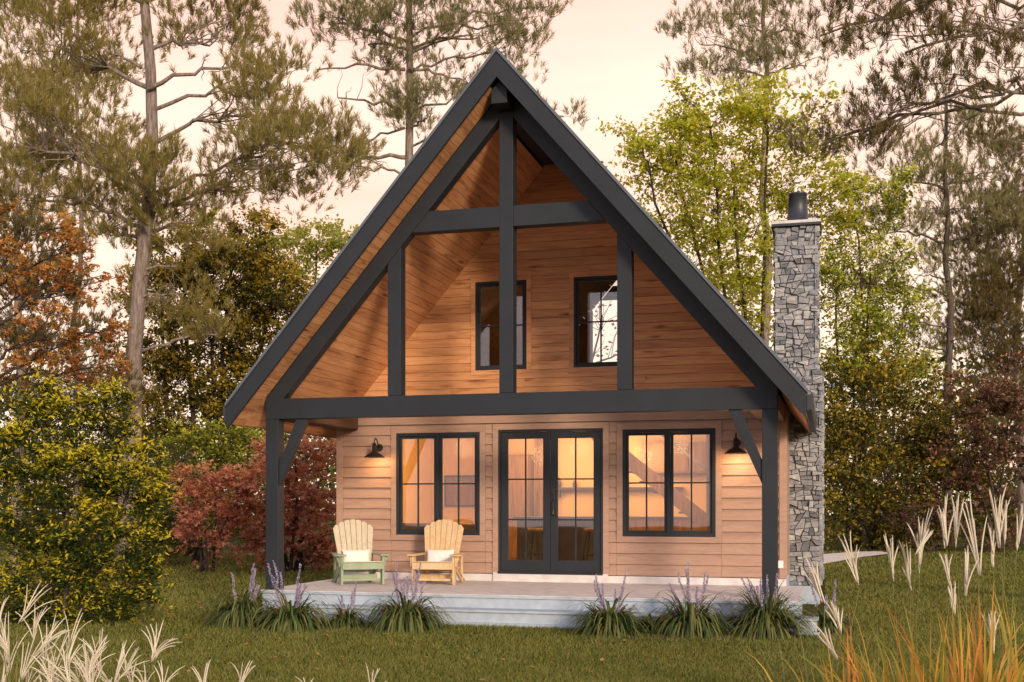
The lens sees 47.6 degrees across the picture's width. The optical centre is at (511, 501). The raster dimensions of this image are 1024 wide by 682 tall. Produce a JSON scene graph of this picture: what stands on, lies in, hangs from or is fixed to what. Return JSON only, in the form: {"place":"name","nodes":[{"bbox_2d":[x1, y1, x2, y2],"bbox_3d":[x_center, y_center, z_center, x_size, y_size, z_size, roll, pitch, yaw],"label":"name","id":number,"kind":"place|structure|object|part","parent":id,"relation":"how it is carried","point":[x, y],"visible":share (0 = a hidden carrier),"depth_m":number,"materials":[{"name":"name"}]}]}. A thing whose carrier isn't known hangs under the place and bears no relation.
{"place":"outdoors","nodes":[
{"label":"outdoors","id":0,"kind":"place"},
{"bbox_2d":[0,583,110,681],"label":"silver grass","id":1,"kind":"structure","parent":0,"point":[4,645],"depth_m":8.60,"materials":[{"name":"plant"}]},
{"bbox_2d":[35,629,153,681],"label":"silver grass","id":2,"kind":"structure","parent":0,"point":[86,670],"depth_m":8.31,"materials":[{"name":"plant"}]},
{"bbox_2d":[102,620,183,681],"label":"silver grass","id":3,"kind":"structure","parent":0,"point":[155,651],"depth_m":8.49,"materials":[{"name":"plant"}]},
{"bbox_2d":[296,662,386,681],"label":"silver grass","id":4,"kind":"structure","parent":0,"point":[373,680],"depth_m":8.37,"materials":[{"name":"plant"}]},
{"bbox_2d":[7,548,1002,679],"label":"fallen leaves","id":5,"kind":"object","parent":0,"point":[602,658],"visible":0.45,"depth_m":15.43,"materials":[{"name":"brown plant"}]},
{"bbox_2d":[0,504,1023,681],"bbox_3d":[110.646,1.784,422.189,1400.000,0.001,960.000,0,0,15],"label":"lawn","id":6,"kind":"structure","parent":0,"point":[820,606],"depth_m":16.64,"materials":[{"name":"green plant"}]},
{"bbox_2d":[0,197,142,413],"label":"maple tree","id":7,"kind":"object","parent":6,"relation":"on","point":[75,334],"visible":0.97,"depth_m":20.00,"materials":[{"name":"orange plant"}]},
{"bbox_2d":[0,173,166,574],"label":"yew tree","id":8,"kind":"object","parent":6,"relation":"on","point":[18,228],"visible":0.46,"depth_m":27.16,"materials":[{"name":"plant"}]},
{"bbox_2d":[0,0,168,525],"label":"pine tree","id":9,"kind":"object","parent":6,"relation":"on","point":[44,68],"visible":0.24,"depth_m":44.00,"materials":[{"name":"green plant"}]},
{"bbox_2d":[0,363,182,625],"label":"laurel bush","id":10,"kind":"object","parent":6,"relation":"on","point":[78,550],"visible":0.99,"depth_m":16.77,"materials":[{"name":"green plant"}]},
{"bbox_2d":[74,418,202,564],"bbox_3d":[-10.655,-0.263,33.060,4.030,4.336,3.381,0,0,-15],"label":"hazel bush","id":11,"kind":"object","parent":6,"relation":"on","point":[167,524],"visible":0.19,"depth_m":32.86,"materials":[{"name":"green plant"}]},
{"bbox_2d":[0,0,386,572],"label":"pine tree","id":12,"kind":"object","parent":6,"relation":"on","point":[154,162],"visible":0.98,"depth_m":28.91,"materials":[{"name":"green plant"}]},
{"bbox_2d":[98,199,312,556],"bbox_3d":[-9.793,-3.938,38.275,7.314,11.750,4.349,0,0,0],"label":"oak tree","id":13,"kind":"object","parent":6,"relation":"on","point":[236,358],"visible":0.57,"depth_m":37.55,"materials":[{"name":"green plant"}]},
{"bbox_2d":[138,415,288,561],"bbox_3d":[-9.311,-0.357,35.400,5.353,4.540,3.638,0,0,0],"label":"green bush","id":14,"kind":"object","parent":6,"relation":"on","point":[219,449],"visible":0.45,"depth_m":35.00,"materials":[{"name":"green plant"}]},
{"bbox_2d":[163,452,265,572],"bbox_3d":[-7.391,0.309,29.493,3.022,3.188,1.932,0,0,0],"label":"maple tree","id":15,"kind":"object","parent":6,"relation":"on","point":[221,535],"visible":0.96,"depth_m":29.39,"materials":[{"name":"red plant"}]},
{"bbox_2d":[191,660,255,681],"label":"silver grass","id":16,"kind":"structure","parent":6,"relation":"on","point":[240,679],"depth_m":8.39,"materials":[{"name":"plant"}]},
{"bbox_2d":[182,207,358,538],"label":"poplar tree","id":17,"kind":"object","parent":6,"relation":"on","point":[330,245],"visible":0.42,"depth_m":51.53,"materials":[{"name":"green plant"}]},
{"bbox_2d":[224,430,335,571],"bbox_3d":[-5.700,-0.202,29.895,3.501,4.213,2.485,0,0,-24],"label":"maple tree","id":18,"kind":"object","parent":6,"relation":"on","point":[320,542],"visible":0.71,"depth_m":29.75,"materials":[{"name":"red plant"}]},
{"bbox_2d":[282,0,589,187],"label":"pine tree","id":19,"kind":"object","parent":6,"relation":"on","point":[447,24],"visible":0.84,"depth_m":33.80,"materials":[{"name":"green plant"}]},
{"bbox_2d":[0,317,1023,538],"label":"woods","id":20,"kind":"object","parent":6,"relation":"on","point":[1012,509],"visible":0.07,"depth_m":64.24,"materials":[{"name":"green plant"}]},
{"bbox_2d":[223,47,824,634],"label":"cottage","id":21,"kind":"structure","parent":6,"relation":"on","point":[503,239],"depth_m":19.10,"materials":[{"name":"wood siding"},{"name":"dark metal"},{"name":"stone"}]},
{"bbox_2d":[331,519,390,584],"bbox_3d":[-2.610,0.828,19.490,0.944,1.074,1.056,0,0,-21],"label":"garden chair","id":22,"kind":"object","parent":21,"relation":"on","point":[364,542],"visible":0.98,"depth_m":19.57,"materials":[{"name":"green paint"}]},
{"bbox_2d":[342,549,369,561],"bbox_3d":[-2.612,0.926,19.495,0.480,0.270,0.128,0,-17,-21],"label":"cushion","id":23,"kind":"object","parent":22,"relation":"on","point":[357,555],"visible":0.77,"depth_m":19.45,"materials":[{"name":"white fabric"}]},
{"bbox_2d":[364,438,384,457],"bbox_3d":[-2.396,-0.951,20.315,0.376,0.351,0.448,0,0,15],"label":"wall lamp","id":24,"kind":"object","parent":21,"relation":"attached to","point":[373,453],"visible":1,"depth_m":20.25,"materials":[{"name":"brown metal"}]},
{"bbox_2d":[405,519,464,584],"bbox_3d":[-1.208,0.828,19.479,0.944,1.074,1.056,0,0,11],"label":"garden chair","id":25,"kind":"object","parent":21,"relation":"on","point":[432,542],"visible":0.94,"depth_m":19.60,"materials":[{"name":"yellow wood"}]},
{"bbox_2d":[427,549,453,561],"bbox_3d":[-1.207,0.926,19.485,0.480,0.270,0.128,0,-17,11],"label":"cushion","id":26,"kind":"object","parent":25,"relation":"on","point":[438,555],"visible":0.72,"depth_m":19.44,"materials":[{"name":"white fabric"}]},
{"bbox_2d":[396,432,479,534],"bbox_3d":[-1.287,-0.318,20.296,1.538,1.785,0.100,0,0,15],"label":"window","id":27,"kind":"structure","parent":21,"relation":"in","point":[438,438],"depth_m":20.27,"materials":[{"name":"grey paint"}]},
{"bbox_2d":[403,523,474,531],"bbox_3d":[-1.331,0.747,21.594,2.240,0.720,1.100,0,0,15],"label":"sofa","id":28,"kind":"object","parent":21,"relation":"on","point":[423,525],"depth_m":21.11,"materials":[{"name":"grey fabric"}]},
{"bbox_2d":[444,475,474,506],"bbox_3d":[-1.033,-0.236,24.961,0.880,0.680,0.029,0,0,15],"label":"picture frame","id":29,"kind":"object","parent":21,"relation":"attached to","point":[467,495],"visible":0.59,"depth_m":24.98,"materials":[{"name":"white wood"}]},
{"bbox_2d":[475,280,525,369],"bbox_3d":[-0.181,-3.038,20.004,0.916,1.525,0.100,0,0,15],"label":"loft window","id":30,"kind":"structure","parent":21,"relation":"in","point":[478,285],"depth_m":20.05,"materials":[{"name":"grey paint"}]},
{"bbox_2d":[509,454,533,559],"bbox_3d":[-0.038,0.107,24.427,0.900,2.200,0.500,0,0,15],"label":"kitchen cabinet","id":31,"kind":"object","parent":21,"relation":"on","point":[516,488],"visible":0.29,"depth_m":24.14,"materials":[{"name":"wood"}]},
{"bbox_3d":[0.115,0.107,24.135,0.430,2.100,0.018,0,0,15],"label":"door","id":32,"kind":"part","parent":31,"relation":"part of","materials":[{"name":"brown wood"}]},
{"bbox_2d":[501,432,550,571],"bbox_3d":[0.236,-0.007,19.882,0.869,2.381,0.045,0,0,15],"label":"door","id":33,"kind":"structure","parent":21,"relation":"in","point":[506,564],"depth_m":19.87,"materials":[{"name":"grey paint"}]},
{"bbox_2d":[527,528,542,559],"bbox_3d":[0.480,0.843,21.202,0.428,0.732,0.432,0,0,15],"label":"bar stool","id":34,"kind":"object","parent":21,"relation":"on","point":[533,530],"visible":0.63,"depth_m":21.09,"materials":[{"name":"brown wood"}]},
{"bbox_2d":[551,431,600,571],"bbox_3d":[1.070,-0.007,19.615,0.869,2.381,0.121,0,0,15],"label":"door","id":35,"kind":"structure","parent":21,"relation":"in","point":[557,565],"depth_m":19.63,"materials":[{"name":"grey paint"}]},
{"bbox_2d":[582,528,593,560],"bbox_3d":[1.492,0.843,20.925,0.428,0.732,0.432,0,0,15],"label":"bar stool","id":36,"kind":"object","parent":21,"relation":"on","point":[587,530],"visible":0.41,"depth_m":20.82,"materials":[{"name":"brown wood"}]},
{"bbox_2d":[574,275,616,366],"bbox_3d":[1.500,-3.038,19.545,0.916,1.525,0.100,0,0,15],"label":"loft window","id":37,"kind":"structure","parent":21,"relation":"in","point":[609,277],"depth_m":19.58,"materials":[{"name":"grey paint"}]},
{"bbox_2d":[558,487,682,496],"bbox_3d":[2.128,-0.206,24.009,2.800,0.200,0.195,0,0,15],"label":"wall shelf","id":38,"kind":"object","parent":21,"relation":"attached to","point":[592,488],"depth_m":24.06,"materials":[{"name":"brown wood"}]},
{"bbox_2d":[629,516,704,533],"bbox_3d":[2.738,0.752,23.585,4.640,0.910,0.660,0,0,15],"label":"sofa","id":39,"kind":"object","parent":21,"relation":"on","point":[655,523],"visible":0.07,"depth_m":23.22,"materials":[{"name":"beige fabric"}]},
{"bbox_2d":[623,428,715,536],"bbox_3d":[2.601,-0.318,19.233,1.538,1.785,0.100,0,0,15],"label":"window","id":40,"kind":"structure","parent":21,"relation":"in","point":[668,434],"depth_m":19.20,"materials":[{"name":"grey paint"}]},
{"bbox_2d":[642,442,705,473],"bbox_3d":[3.600,-0.896,23.515,1.900,0.620,0.360,0,0,15],"label":"wall cabinet","id":41,"kind":"object","parent":21,"relation":"attached to","point":[655,458],"depth_m":23.39,"materials":[{"name":"wood"}]},
{"bbox_2d":[643,444,663,471],"bbox_3d":[2.870,-0.896,23.538,0.440,0.560,0.018,0,0,15],"label":"door","id":42,"kind":"structure","parent":41,"relation":"in","point":[655,452],"depth_m":23.52,"materials":[{"name":"white wood"}]},
{"bbox_2d":[674,444,687,471],"bbox_3d":[3.323,-0.896,23.414,0.440,0.560,0.018,0,0,15],"label":"door","id":43,"kind":"structure","parent":41,"relation":"in","point":[680,459],"depth_m":23.38,"materials":[{"name":"white wood"}]},
{"bbox_2d":[689,443,705,470],"bbox_3d":[3.777,-0.896,23.290,0.440,0.560,0.018,0,0,15],"label":"door","id":44,"kind":"structure","parent":41,"relation":"in","point":[698,449],"depth_m":23.29,"materials":[{"name":"white wood"}]},
{"bbox_2d":[724,432,747,453],"bbox_3d":[3.604,-0.951,18.675,0.376,0.351,0.448,0,0,15],"label":"wall lamp","id":45,"kind":"object","parent":21,"relation":"attached to","point":[735,449],"visible":1,"depth_m":18.60,"materials":[{"name":"brown metal"}]},
{"bbox_2d":[231,624,840,639],"bbox_3d":[0.198,1.778,15.944,8.730,0.001,1.630,0,0,6],"label":"flower bed","id":46,"kind":"object","parent":6,"relation":"on","point":[592,636],"visible":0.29,"depth_m":15.35,"materials":[{"name":"soil"}]},
{"bbox_2d":[188,563,281,628],"bbox_3d":[-3.922,1.564,16.863,1.632,1.340,1.560,0,0,15],"label":"lilyturf plant","id":47,"kind":"object","parent":46,"relation":"on","point":[234,612],"visible":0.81,"depth_m":16.61,"materials":[{"name":"green plant"}]},
{"bbox_2d":[233,560,337,633],"bbox_3d":[-3.168,1.577,16.280,1.624,1.516,1.467,0,0,-11],"label":"lilyturf plant","id":48,"kind":"object","parent":46,"relation":"on","point":[296,616],"visible":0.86,"depth_m":16.06,"materials":[{"name":"green plant"}]},
{"bbox_2d":[319,581,371,629],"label":"lilyturf plant","id":49,"kind":"object","parent":46,"relation":"on","point":[344,617],"visible":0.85,"depth_m":16.36,"materials":[{"name":"green plant"}]},
{"bbox_2d":[349,560,462,634],"bbox_3d":[-1.477,1.577,16.364,1.660,1.516,1.772,0,0,15],"label":"lilyturf plant","id":50,"kind":"object","parent":46,"relation":"on","point":[396,616],"visible":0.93,"depth_m":16.07,"materials":[{"name":"green plant"}]},
{"bbox_2d":[559,573,655,638],"bbox_3d":[1.285,1.582,15.642,1.498,1.226,1.446,0,0,15],"label":"lilyturf plant","id":51,"kind":"object","parent":46,"relation":"on","point":[614,621],"visible":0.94,"depth_m":15.47,"materials":[{"name":"green plant"}]},
{"bbox_2d":[631,612,670,633],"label":"lilyturf plant","id":52,"kind":"object","parent":46,"relation":"on","point":[647,625],"visible":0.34,"depth_m":15.77,"materials":[{"name":"green plant"}]},
{"bbox_2d":[639,562,744,638],"bbox_3d":[2.422,1.594,15.709,1.581,1.564,1.616,0,0,-25],"label":"lilyturf plant","id":53,"kind":"object","parent":46,"relation":"on","point":[691,620],"visible":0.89,"depth_m":15.45,"materials":[{"name":"green plant"}]},
{"bbox_2d":[710,573,829,640],"bbox_3d":[3.382,1.561,15.540,1.764,1.237,1.731,0,0,15],"label":"lilyturf plant","id":54,"kind":"object","parent":46,"relation":"on","point":[759,620],"visible":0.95,"depth_m":15.25,"materials":[{"name":"green plant"}]},
{"bbox_2d":[805,576,861,634],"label":"lilyturf plant","id":55,"kind":"object","parent":46,"relation":"on","point":[831,624],"visible":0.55,"depth_m":15.77,"materials":[{"name":"green plant"}]},
{"bbox_2d":[593,301,616,361],"bbox_3d":[1.784,-2.579,35.987,5.041,8.961,2.026,0,0,8],"label":"bare tree","id":56,"kind":"object","parent":6,"relation":"on","point":[606,346],"visible":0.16,"depth_m":35.95,"materials":[{"name":"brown plant"}]},
{"bbox_2d":[596,65,892,339],"bbox_3d":[5.809,-4.672,30.375,7.911,13.156,4.073,0,0,-9],"label":"ash tree","id":57,"kind":"object","parent":6,"relation":"on","point":[695,175],"visible":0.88,"depth_m":29.79,"materials":[{"name":"green plant"}]},
{"bbox_2d":[689,215,820,348],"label":"poplar tree","id":58,"kind":"object","parent":6,"relation":"on","point":[737,293],"visible":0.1,"depth_m":45.94,"materials":[{"name":"green plant"}]},
{"bbox_2d":[652,0,859,344],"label":"pine tree","id":59,"kind":"object","parent":6,"relation":"on","point":[762,53],"visible":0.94,"depth_m":39.88,"materials":[{"name":"green plant"}]},
{"bbox_2d":[823,551,886,563],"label":"garden path","id":60,"kind":"structure","parent":6,"relation":"on","point":[831,557],"depth_m":38.09,"materials":[{"name":"grey concrete"}]},
{"bbox_2d":[746,632,968,681],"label":"autumn grass","id":61,"kind":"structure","parent":6,"relation":"on","point":[848,674],"depth_m":8.46,"materials":[{"name":"orange plant"}]},
{"bbox_2d":[808,161,957,547],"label":"birch tree","id":62,"kind":"object","parent":6,"relation":"on","point":[870,311],"visible":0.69,"depth_m":44.62,"materials":[{"name":"green plant"}]},
{"bbox_2d":[767,0,1023,167],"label":"pine tree","id":63,"kind":"object","parent":6,"relation":"on","point":[875,128],"visible":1,"depth_m":20.19,"materials":[{"name":"green plant"}]},
{"bbox_2d":[819,204,986,527],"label":"poplar tree","id":64,"kind":"object","parent":6,"relation":"on","point":[923,359],"visible":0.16,"depth_m":59.80,"materials":[{"name":"green plant"}]},
{"bbox_2d":[820,332,1004,550],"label":"oak tree","id":65,"kind":"object","parent":6,"relation":"on","point":[924,426],"visible":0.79,"depth_m":42.65,"materials":[{"name":"green plant"}]},
{"bbox_2d":[844,80,1023,545],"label":"pine tree","id":66,"kind":"object","parent":6,"relation":"on","point":[960,172],"visible":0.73,"depth_m":46.92,"materials":[{"name":"plant"}]},
{"bbox_2d":[882,500,1015,552],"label":"berry bush","id":67,"kind":"object","parent":6,"relation":"on","point":[905,513],"visible":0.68,"depth_m":40.98,"materials":[{"name":"green plant"}]},
{"bbox_2d":[879,568,1023,681],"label":"autumn grass","id":68,"kind":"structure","parent":6,"relation":"on","point":[1003,630],"depth_m":8.38,"materials":[{"name":"plant"}]},
{"bbox_2d":[906,350,1023,550],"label":"maple tree","id":69,"kind":"object","parent":6,"relation":"on","point":[993,400],"visible":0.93,"depth_m":41.81,"materials":[{"name":"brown plant"}]},
{"bbox_2d":[922,114,1023,543],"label":"spruce tree","id":70,"kind":"object","parent":6,"relation":"on","point":[973,307],"visible":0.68,"depth_m":48.44,"materials":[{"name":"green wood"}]},
{"bbox_2d":[927,485,1023,681],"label":"plume grass","id":71,"kind":"object","parent":6,"relation":"on","point":[999,510],"depth_m":9.90,"materials":[{"name":"beige plant"}]},
{"bbox_2d":[0,0,1023,503],"label":"sky","id":72,"kind":"structure","parent":0,"point":[609,53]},
{"bbox_2d":[513,516,631,560],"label":"kitchen island","id":73,"kind":"structure","parent":0,"point":[566,540],"depth_m":21.63,"materials":[{"name":"brown wood"}]},
{"bbox_2d":[735,530,933,681],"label":"plume grass","id":74,"kind":"object","parent":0,"point":[816,581],"depth_m":9.61,"materials":[{"name":"beige plant"}]},
{"bbox_2d":[790,577,1023,681],"bbox_3d":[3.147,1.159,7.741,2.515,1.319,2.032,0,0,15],"label":"autumn grass","id":75,"kind":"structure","parent":0,"point":[1019,675],"depth_m":8.01,"materials":[{"name":"plant"}]},
{"bbox_2d":[838,508,994,681],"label":"plume grass","id":76,"kind":"object","parent":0,"point":[923,538],"depth_m":10.20,"materials":[{"name":"beige plant"}]},
{"bbox_2d":[857,491,1018,681],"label":"plume grass","id":77,"kind":"object","parent":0,"point":[946,565],"depth_m":9.99,"materials":[{"name":"beige plant"}]}
]}

